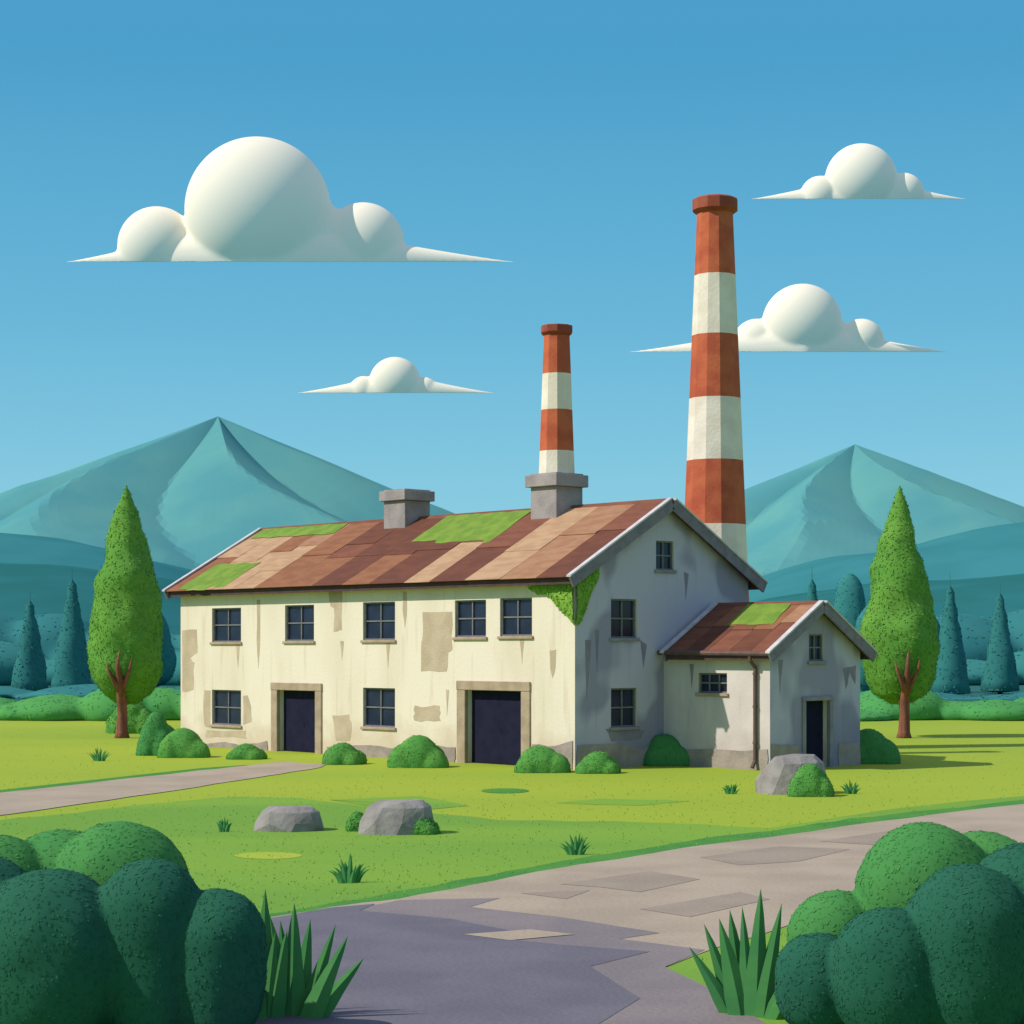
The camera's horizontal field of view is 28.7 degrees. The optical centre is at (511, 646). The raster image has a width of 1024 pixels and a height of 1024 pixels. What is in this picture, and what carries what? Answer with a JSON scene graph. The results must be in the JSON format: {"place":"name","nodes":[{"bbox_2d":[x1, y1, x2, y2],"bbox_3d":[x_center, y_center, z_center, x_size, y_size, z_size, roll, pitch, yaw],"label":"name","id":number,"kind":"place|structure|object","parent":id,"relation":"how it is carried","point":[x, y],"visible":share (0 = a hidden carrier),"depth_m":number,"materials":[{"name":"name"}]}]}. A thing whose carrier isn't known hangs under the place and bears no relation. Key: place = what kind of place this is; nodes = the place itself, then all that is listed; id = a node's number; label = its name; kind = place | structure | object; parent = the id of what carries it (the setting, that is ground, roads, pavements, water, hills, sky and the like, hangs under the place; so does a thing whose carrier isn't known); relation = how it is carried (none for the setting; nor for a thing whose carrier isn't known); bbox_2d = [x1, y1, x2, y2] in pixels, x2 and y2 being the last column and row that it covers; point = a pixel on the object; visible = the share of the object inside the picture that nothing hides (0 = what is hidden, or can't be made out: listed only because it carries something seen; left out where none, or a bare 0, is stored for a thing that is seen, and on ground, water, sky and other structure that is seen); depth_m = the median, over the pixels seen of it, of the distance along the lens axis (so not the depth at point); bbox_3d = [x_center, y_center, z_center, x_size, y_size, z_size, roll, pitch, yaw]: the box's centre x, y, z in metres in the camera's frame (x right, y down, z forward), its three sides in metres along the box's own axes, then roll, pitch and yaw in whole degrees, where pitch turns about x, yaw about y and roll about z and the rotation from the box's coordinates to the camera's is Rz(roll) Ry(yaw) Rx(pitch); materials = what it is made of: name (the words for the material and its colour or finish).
{"place":"outdoors","nodes":[
{"label":"outdoors","id":0,"kind":"place"},
{"bbox_2d":[0,762,325,814],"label":"path","id":1,"kind":"structure","parent":0,"point":[12,802],"depth_m":53.15,"materials":[{"name":"grey concrete"}]},
{"bbox_2d":[0,417,454,569],"bbox_3d":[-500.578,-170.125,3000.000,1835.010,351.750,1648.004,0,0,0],"label":"mountain","id":2,"kind":"structure","parent":0,"point":[203,492],"depth_m":2781.23,"materials":[{"name":"teal stone"}]},
{"bbox_2d":[69,136,510,261],"bbox_3d":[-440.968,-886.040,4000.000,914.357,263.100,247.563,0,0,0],"label":"cloud","id":3,"kind":"structure","parent":0,"point":[257,199],"depth_m":3932.78,"materials":[{"name":"white"}]},
{"bbox_2d":[301,357,490,392],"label":"cloud","id":4,"kind":"structure","parent":0,"point":[394,375],"depth_m":4273.12,"materials":[{"name":"white"}]},
{"bbox_2d":[255,904,648,1023],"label":"asphalt","id":5,"kind":"structure","parent":0,"point":[413,969],"depth_m":22.78,"materials":[{"name":"grey asphalt"}]},
{"bbox_2d":[257,889,287,1019],"bbox_3d":[-2.541,3.092,20.085,0.566,1.316,0.187,0,0,0],"label":"grass clump","id":6,"kind":"object","parent":5,"relation":"on","point":[274,1003],"visible":0.52,"depth_m":20.14,"materials":[{"name":"green plant"}]},
{"bbox_2d":[270,903,363,1017],"bbox_3d":[-2.232,3.168,20.293,1.495,1.163,0.360,0,0,8],"label":"grass clump","id":7,"kind":"object","parent":5,"relation":"on","point":[318,992],"visible":0.72,"depth_m":20.22,"materials":[{"name":"green plant"}]},
{"bbox_2d":[0,685,1023,827],"bbox_3d":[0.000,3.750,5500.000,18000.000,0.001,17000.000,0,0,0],"label":"ground","id":8,"kind":"structure","parent":0,"point":[949,741],"depth_m":56.18,"materials":[{"name":"green plant"}]},
{"bbox_2d":[11,601,48,690],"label":"conifer tree","id":9,"kind":"object","parent":8,"relation":"on","point":[29,670],"visible":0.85,"depth_m":159.17,"materials":[{"name":"green plant"}]},
{"bbox_2d":[50,579,90,687],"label":"conifer tree","id":10,"kind":"object","parent":8,"relation":"on","point":[71,666],"visible":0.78,"depth_m":149.22,"materials":[{"name":"green plant"}]},
{"bbox_2d":[0,687,180,720],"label":"hedge","id":11,"kind":"object","parent":8,"relation":"on","point":[98,705],"visible":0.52,"depth_m":101.70,"materials":[{"name":"green plant"}]},
{"bbox_2d":[86,747,109,760],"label":"grass tuft","id":12,"kind":"object","parent":8,"relation":"on","point":[97,756],"visible":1,"depth_m":65.74,"materials":[{"name":"green plant"}]},
{"bbox_2d":[0,765,242,792],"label":"grass verge","id":13,"kind":"object","parent":8,"relation":"on","point":[86,781],"depth_m":56.42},
{"bbox_2d":[86,485,163,737],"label":"cypress tree","id":14,"kind":"object","parent":8,"relation":"on","point":[124,648],"visible":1,"depth_m":82.28,"materials":[{"name":"green plant"}]},
{"bbox_2d":[105,702,152,733],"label":"bush","id":15,"kind":"object","parent":8,"relation":"on","point":[139,714],"visible":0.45,"depth_m":86.62,"materials":[{"name":"green plant"}]},
{"bbox_2d":[136,711,174,755],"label":"bush","id":16,"kind":"object","parent":8,"relation":"on","point":[156,729],"visible":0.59,"depth_m":69.06,"materials":[{"name":"green plant"}]},
{"bbox_2d":[157,613,176,686],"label":"round tree","id":17,"kind":"object","parent":8,"relation":"on","point":[169,657],"visible":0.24,"depth_m":174.33,"materials":[{"name":"green plant"}]},
{"bbox_2d":[157,727,210,757],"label":"bush","id":18,"kind":"object","parent":8,"relation":"on","point":[184,742],"visible":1,"depth_m":67.67,"materials":[{"name":"green plant"}]},
{"bbox_2d":[226,743,267,759],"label":"bush","id":19,"kind":"object","parent":8,"relation":"on","point":[244,751],"visible":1,"depth_m":66.62,"materials":[{"name":"green plant"}]},
{"bbox_2d":[322,742,367,764],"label":"bush","id":20,"kind":"object","parent":8,"relation":"on","point":[342,753],"visible":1,"depth_m":63.70,"materials":[{"name":"green plant"}]},
{"bbox_2d":[335,796,467,808],"bbox_3d":[-2.439,3.744,47.826,2.494,0.001,4.195,0,0,-28],"label":"grass patch","id":21,"kind":"object","parent":8,"relation":"on","point":[431,802],"visible":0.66,"depth_m":48.46,"materials":[{"name":"green plant"}]},
{"bbox_2d":[387,735,448,767],"bbox_3d":[-2.928,3.245,62.524,1.969,1.009,1.306,0,0,0],"label":"bush","id":22,"kind":"object","parent":8,"relation":"on","point":[417,751],"visible":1,"depth_m":62.03,"materials":[{"name":"green plant"}]},
{"bbox_2d":[162,323,767,769],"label":"factory building","id":23,"kind":"structure","parent":8,"relation":"on","point":[454,637],"depth_m":66.43,"materials":[{"name":"beige paint"}]},
{"bbox_2d":[209,608,241,644],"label":"window","id":24,"kind":"structure","parent":23,"relation":"in","point":[226,621],"depth_m":74.51,"materials":[{"name":"blue glass"}]},
{"bbox_2d":[209,690,241,728],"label":"window","id":25,"kind":"structure","parent":23,"relation":"in","point":[226,703],"depth_m":74.51,"materials":[{"name":"blue glass"}]},
{"bbox_2d":[282,605,314,643],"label":"window","id":26,"kind":"structure","parent":23,"relation":"in","point":[299,618],"depth_m":71.26,"materials":[{"name":"blue glass"}]},
{"bbox_2d":[284,690,314,751],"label":"door","id":27,"kind":"structure","parent":23,"relation":"in","point":[299,706],"depth_m":71.49,"materials":[{"name":"blue wood"}]},
{"bbox_2d":[360,602,396,642],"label":"window","id":28,"kind":"structure","parent":23,"relation":"in","point":[379,617],"depth_m":67.95,"materials":[{"name":"blue glass"}]},
{"bbox_2d":[360,688,396,730],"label":"window","id":29,"kind":"structure","parent":23,"relation":"in","point":[379,703],"depth_m":67.91,"materials":[{"name":"blue glass"}]},
{"bbox_2d":[452,600,487,639],"bbox_3d":[-1.305,-0.867,64.506,0.240,1.289,1.651,0,0,-43],"label":"window","id":30,"kind":"structure","parent":23,"relation":"in","point":[470,614],"depth_m":64.63,"materials":[{"name":"blue glass"}]},
{"bbox_2d":[472,690,520,764],"bbox_3d":[-0.410,2.554,63.820,0.104,2.332,2.606,0,0,-43],"label":"door","id":31,"kind":"structure","parent":23,"relation":"in","point":[496,715],"depth_m":63.94,"materials":[{"name":"blue wood"}]},
{"bbox_2d":[497,598,533,638],"bbox_3d":[0.158,-0.892,62.951,0.240,1.291,1.626,0,0,-43],"label":"window","id":32,"kind":"structure","parent":23,"relation":"in","point":[516,613],"depth_m":62.99,"materials":[{"name":"blue glass"}]},
{"bbox_2d":[527,568,599,625],"bbox_3d":[1.356,-1.587,61.628,1.025,1.882,2.569,0,0,-68],"label":"ivy","id":33,"kind":"object","parent":23,"relation":"hanging from","point":[559,596],"visible":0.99,"depth_m":61.20,"materials":[{"name":"green plant"}]},
{"bbox_2d":[609,599,639,640],"bbox_3d":[3.468,-0.838,62.520,1.337,1.314,0.240,0,0,-43],"label":"window","id":34,"kind":"structure","parent":23,"relation":"in","point":[623,611],"depth_m":62.64,"materials":[{"name":"blue glass"}]},
{"bbox_2d":[609,688,639,730],"bbox_3d":[3.468,1.942,62.520,1.337,1.314,0.240,0,0,-43],"label":"window","id":35,"kind":"structure","parent":23,"relation":"in","point":[623,700],"depth_m":62.64,"materials":[{"name":"blue glass"}]},
{"bbox_2d":[654,541,676,573],"bbox_3d":[4.847,-2.866,63.817,1.009,1.021,0.240,0,0,-43],"label":"window","id":36,"kind":"structure","parent":23,"relation":"in","point":[664,549],"depth_m":63.94,"materials":[{"name":"blue glass"}]},
{"bbox_2d":[481,788,528,792],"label":"grass patch","id":37,"kind":"object","parent":8,"relation":"on","point":[504,790],"visible":1,"depth_m":52.14,"materials":[{"name":"green plant"}]},
{"bbox_2d":[0,609,1023,660],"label":"forest","id":38,"kind":"object","parent":8,"relation":"on","point":[975,631],"visible":0.05,"depth_m":252.99,"materials":[{"name":"green plant"}]},
{"bbox_2d":[0,641,1023,685],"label":"forest","id":39,"kind":"object","parent":8,"relation":"on","point":[9,650],"visible":0.07,"depth_m":194.84,"materials":[{"name":"green plant"}]},
{"bbox_2d":[0,684,1023,699],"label":"forest","id":40,"kind":"object","parent":8,"relation":"on","point":[81,690],"visible":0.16,"depth_m":143.45,"materials":[{"name":"green plant"}]},
{"bbox_2d":[514,745,570,772],"bbox_3d":[0.920,3.345,60.029,1.739,0.811,1.261,0,0,0],"label":"bush","id":41,"kind":"object","parent":8,"relation":"on","point":[538,759],"visible":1,"depth_m":59.55,"materials":[{"name":"green plant"}]},
{"bbox_2d":[575,751,620,773],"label":"bush","id":42,"kind":"object","parent":8,"relation":"on","point":[598,762],"visible":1,"depth_m":59.17,"materials":[{"name":"green plant"}]},
{"bbox_2d":[558,799,685,804],"bbox_3d":[2.677,3.745,48.337,2.473,0.001,2.268,0,0,33],"label":"grass patch","id":43,"kind":"object","parent":8,"relation":"on","point":[619,802],"visible":1,"depth_m":48.17,"materials":[{"name":"green plant"}]},
{"bbox_2d":[643,734,689,765],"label":"bush","id":44,"kind":"object","parent":8,"relation":"on","point":[666,750],"visible":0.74,"depth_m":62.95,"materials":[{"name":"green plant"}]},
{"bbox_2d":[685,194,748,601],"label":"smokestack","id":45,"kind":"object","parent":8,"relation":"on","point":[714,496],"visible":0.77,"depth_m":72.26,"materials":[{"name":"red brick"}]},
{"bbox_2d":[722,783,739,793],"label":"grass tuft","id":46,"kind":"object","parent":8,"relation":"on","point":[730,790],"visible":1,"depth_m":50.99,"materials":[{"name":"green plant"}]},
{"bbox_2d":[657,600,877,769],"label":"annex building","id":47,"kind":"structure","parent":8,"relation":"on","point":[754,685],"depth_m":62.25,"materials":[{"name":"beige paint"}]},
{"bbox_2d":[695,673,728,696],"bbox_3d":[6.273,1.172,62.288,0.240,0.718,1.350,0,0,-43],"label":"window","id":48,"kind":"structure","parent":47,"relation":"in","point":[710,684],"depth_m":62.35,"materials":[{"name":"blue glass"}]},
{"bbox_2d":[806,701,822,760],"bbox_3d":[9.326,2.693,62.292,1.175,2.053,0.104,0,0,-43],"label":"door","id":49,"kind":"structure","parent":47,"relation":"in","point":[814,709],"depth_m":62.41,"materials":[{"name":"black wood"}]},
{"bbox_2d":[807,634,826,663],"bbox_3d":[9.425,0.068,62.152,0.907,0.935,0.240,0,0,-43],"label":"window","id":50,"kind":"structure","parent":47,"relation":"in","point":[815,640],"depth_m":62.21,"materials":[{"name":"blue glass"}]},
{"bbox_2d":[755,754,825,794],"bbox_3d":[7.219,3.304,51.341,1.920,1.091,1.352,0,0,0],"label":"rock","id":51,"kind":"object","parent":8,"relation":"on","point":[776,775],"visible":0.6,"depth_m":50.95,"materials":[{"name":"grey stone"}]},
{"bbox_2d":[787,763,834,796],"bbox_3d":[7.504,3.335,50.357,1.213,0.830,0.819,0,0,0],"label":"bush","id":52,"kind":"object","parent":8,"relation":"on","point":[809,780],"visible":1,"depth_m":50.04,"materials":[{"name":"green plant"}]},
{"bbox_2d":[806,579,817,600],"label":"conifer tree","id":53,"kind":"object","parent":8,"relation":"on","point":[811,594],"visible":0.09,"depth_m":159.72,"materials":[{"name":"green plant"}]},
{"bbox_2d":[834,573,865,627],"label":"round tree","id":54,"kind":"object","parent":8,"relation":"on","point":[849,604],"visible":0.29,"depth_m":164.07,"materials":[{"name":"green plant"}]},
{"bbox_2d":[841,780,860,793],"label":"grass tuft","id":55,"kind":"object","parent":8,"relation":"on","point":[850,790],"visible":1,"depth_m":51.02,"materials":[{"name":"green plant"}]},
{"bbox_2d":[855,605,869,691],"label":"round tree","id":56,"kind":"object","parent":8,"relation":"on","point":[864,686],"visible":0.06,"depth_m":158.97,"materials":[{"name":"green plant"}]},
{"bbox_2d":[860,728,900,763],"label":"bush","id":57,"kind":"object","parent":8,"relation":"on","point":[877,747],"visible":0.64,"depth_m":64.10,"materials":[{"name":"green plant"}]},
{"bbox_2d":[859,485,940,737],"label":"cypress tree","id":58,"kind":"object","parent":8,"relation":"on","point":[898,632],"visible":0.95,"depth_m":82.32,"materials":[{"name":"green plant"}]},
{"bbox_2d":[936,620,940,637],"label":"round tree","id":59,"kind":"object","parent":8,"relation":"on","point":[938,626],"visible":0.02,"depth_m":164.11,"materials":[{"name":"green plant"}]},
{"bbox_2d":[860,690,1023,720],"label":"hedge","id":60,"kind":"object","parent":8,"relation":"on","point":[930,705],"visible":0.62,"depth_m":102.13,"materials":[{"name":"green plant"}]},
{"bbox_2d":[930,586,970,694],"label":"conifer tree","id":61,"kind":"object","parent":8,"relation":"on","point":[951,671],"visible":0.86,"depth_m":149.15,"materials":[{"name":"green plant"}]},
{"bbox_2d":[980,593,1019,693],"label":"conifer tree","id":62,"kind":"object","parent":8,"relation":"on","point":[1000,675],"visible":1,"depth_m":159.17,"materials":[{"name":"green plant"}]},
{"bbox_2d":[0,734,1023,1023],"bbox_3d":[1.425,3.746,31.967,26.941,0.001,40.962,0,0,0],"label":"lawn","id":63,"kind":"structure","parent":0,"point":[598,840],"depth_m":38.13,"materials":[{"name":"green plant"}]},
{"bbox_2d":[0,821,188,884],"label":"bush","id":64,"kind":"object","parent":63,"relation":"on","point":[101,853],"visible":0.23,"depth_m":20.97,"materials":[{"name":"green plant"}]},
{"bbox_2d":[0,857,267,1023],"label":"bush","id":65,"kind":"object","parent":63,"relation":"on","point":[149,940],"visible":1,"depth_m":18.96,"materials":[{"name":"green plant"}]},
{"bbox_2d":[216,818,231,831],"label":"grass tuft","id":66,"kind":"object","parent":63,"relation":"on","point":[224,826],"visible":1,"depth_m":40.53,"materials":[{"name":"green plant"}]},
{"bbox_2d":[234,852,301,858],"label":"grass patch","id":67,"kind":"object","parent":63,"relation":"on","point":[265,855],"visible":1,"depth_m":35.88,"materials":[{"name":"plant"}]},
{"bbox_2d":[254,805,323,831],"bbox_3d":[-4.561,3.529,40.979,1.454,0.541,1.086,0,0,0],"label":"rock","id":68,"kind":"object","parent":63,"relation":"on","point":[288,818],"visible":0.88,"depth_m":40.61,"materials":[{"name":"grey stone"}]},
{"bbox_2d":[329,854,368,883],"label":"grass tuft","id":69,"kind":"object","parent":63,"relation":"on","point":[348,874],"visible":1,"depth_m":31.77,"materials":[{"name":"green plant"}]},
{"bbox_2d":[345,811,363,831],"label":"bush","id":70,"kind":"object","parent":63,"relation":"on","point":[353,821],"visible":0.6,"depth_m":40.62,"materials":[{"name":"green plant"}]},
{"bbox_2d":[358,799,433,834],"bbox_3d":[-2.307,3.448,40.317,1.566,0.739,1.073,0,0,0],"label":"rock","id":71,"kind":"object","parent":63,"relation":"on","point":[392,817],"visible":0.75,"depth_m":39.93,"materials":[{"name":"grey stone"}]},
{"bbox_2d":[411,818,439,834],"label":"bush","id":72,"kind":"object","parent":63,"relation":"on","point":[426,826],"visible":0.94,"depth_m":39.90,"materials":[{"name":"green plant"}]},
{"bbox_2d":[559,834,590,854],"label":"grass tuft","id":73,"kind":"object","parent":63,"relation":"on","point":[576,847],"visible":1,"depth_m":36.05,"materials":[{"name":"green plant"}]},
{"bbox_2d":[774,842,1023,1023],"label":"bush","id":74,"kind":"object","parent":63,"relation":"on","point":[945,945],"visible":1,"depth_m":18.98,"materials":[{"name":"green plant"}]},
{"bbox_2d":[787,822,1017,941],"bbox_3d":[4.407,2.803,21.297,2.894,1.895,1.387,0,0,-18],"label":"bush","id":75,"kind":"object","parent":63,"relation":"on","point":[899,866],"visible":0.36,"depth_m":20.93,"materials":[{"name":"green plant"}]},
{"bbox_2d":[0,522,1023,601],"bbox_3d":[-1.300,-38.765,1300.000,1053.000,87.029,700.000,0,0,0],"label":"hills","id":76,"kind":"structure","parent":0,"point":[993,551],"depth_m":1159.94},
{"bbox_2d":[0,563,1023,634],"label":"hills","id":77,"kind":"structure","parent":0,"point":[42,588],"depth_m":597.01,"materials":[{"name":"green plant"}]},
{"bbox_2d":[0,0,1023,513],"label":"sky","id":78,"kind":"structure","parent":0,"point":[570,143],"materials":[{"name":"blue"}]},
{"bbox_2d":[360,898,765,1023],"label":"worn road","id":79,"kind":"structure","parent":0,"point":[657,987],"depth_m":24.13,"materials":[{"name":"grey asphalt"}]},
{"bbox_2d":[466,929,570,939],"bbox_3d":[0.091,3.726,25.952,1.232,0.001,0.771,0,0,-32],"label":"road patch","id":80,"kind":"object","parent":79,"relation":"on","point":[518,934],"visible":1,"depth_m":25.92,"materials":[{"name":"grey asphalt"}]},
{"bbox_2d":[689,890,783,1019],"bbox_3d":[2.442,3.097,20.317,1.252,1.306,0.285,0,0,21],"label":"grass clump","id":81,"kind":"object","parent":79,"relation":"on","point":[742,983],"visible":0.83,"depth_m":20.27,"materials":[{"name":"green plant"}]},
{"bbox_2d":[269,800,1023,916],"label":"grass verge","id":82,"kind":"object","parent":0,"point":[603,857],"depth_m":36.60,"materials":[{"name":"green plant"}]},
{"bbox_2d":[271,804,1023,980],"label":"road","id":83,"kind":"structure","parent":0,"point":[790,887],"depth_m":31.61,"materials":[{"name":"grey asphalt"}]},
{"bbox_2d":[525,890,587,898],"bbox_3d":[0.584,3.733,30.342,1.164,0.001,0.884,0,0,-70],"label":"road patch","id":84,"kind":"object","parent":83,"relation":"on","point":[563,894],"visible":1,"depth_m":30.29,"materials":[{"name":"grey asphalt"}]},
{"bbox_2d":[563,871,697,891],"bbox_3d":[2.126,3.733,31.911,1.574,0.001,2.396,0,0,40],"label":"road patch","id":85,"kind":"object","parent":83,"relation":"on","point":[643,881],"visible":1,"depth_m":31.84,"materials":[{"name":"grey asphalt"}]},
{"bbox_2d":[642,892,767,916],"bbox_3d":[2.969,3.733,29.081,1.030,0.001,2.806,0,0,40],"label":"road patch","id":86,"kind":"object","parent":83,"relation":"on","point":[690,908],"visible":1,"depth_m":29.00,"materials":[{"name":"grey asphalt"}]},
{"bbox_2d":[702,846,847,864],"bbox_3d":[4.751,3.733,35.874,1.706,0.001,3.572,0,0,41],"label":"road patch","id":87,"kind":"object","parent":83,"relation":"on","point":[777,854],"visible":1,"depth_m":35.81,"materials":[{"name":"grey asphalt"}]},
{"bbox_2d":[824,831,889,844],"bbox_3d":[7.513,3.733,39.493,1.273,0.001,3.569,0,0,37],"label":"road patch","id":88,"kind":"object","parent":83,"relation":"on","point":[872,838],"visible":0.5,"depth_m":38.79,"materials":[{"name":"grey asphalt"}]},
{"bbox_2d":[632,284,945,351],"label":"cloud","id":89,"kind":"structure","parent":0,"point":[801,318],"depth_m":4158.09,"materials":[{"name":"white"}]},
{"bbox_2d":[754,143,962,198],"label":"cloud","id":90,"kind":"structure","parent":0,"point":[861,171],"depth_m":4062.00,"materials":[{"name":"white"}]},
{"bbox_2d":[745,444,1023,575],"bbox_3d":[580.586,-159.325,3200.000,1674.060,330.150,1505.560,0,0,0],"label":"mountain","id":91,"kind":"structure","parent":0,"point":[838,503],"depth_m":3008.02,"materials":[{"name":"teal stone"}]}
]}

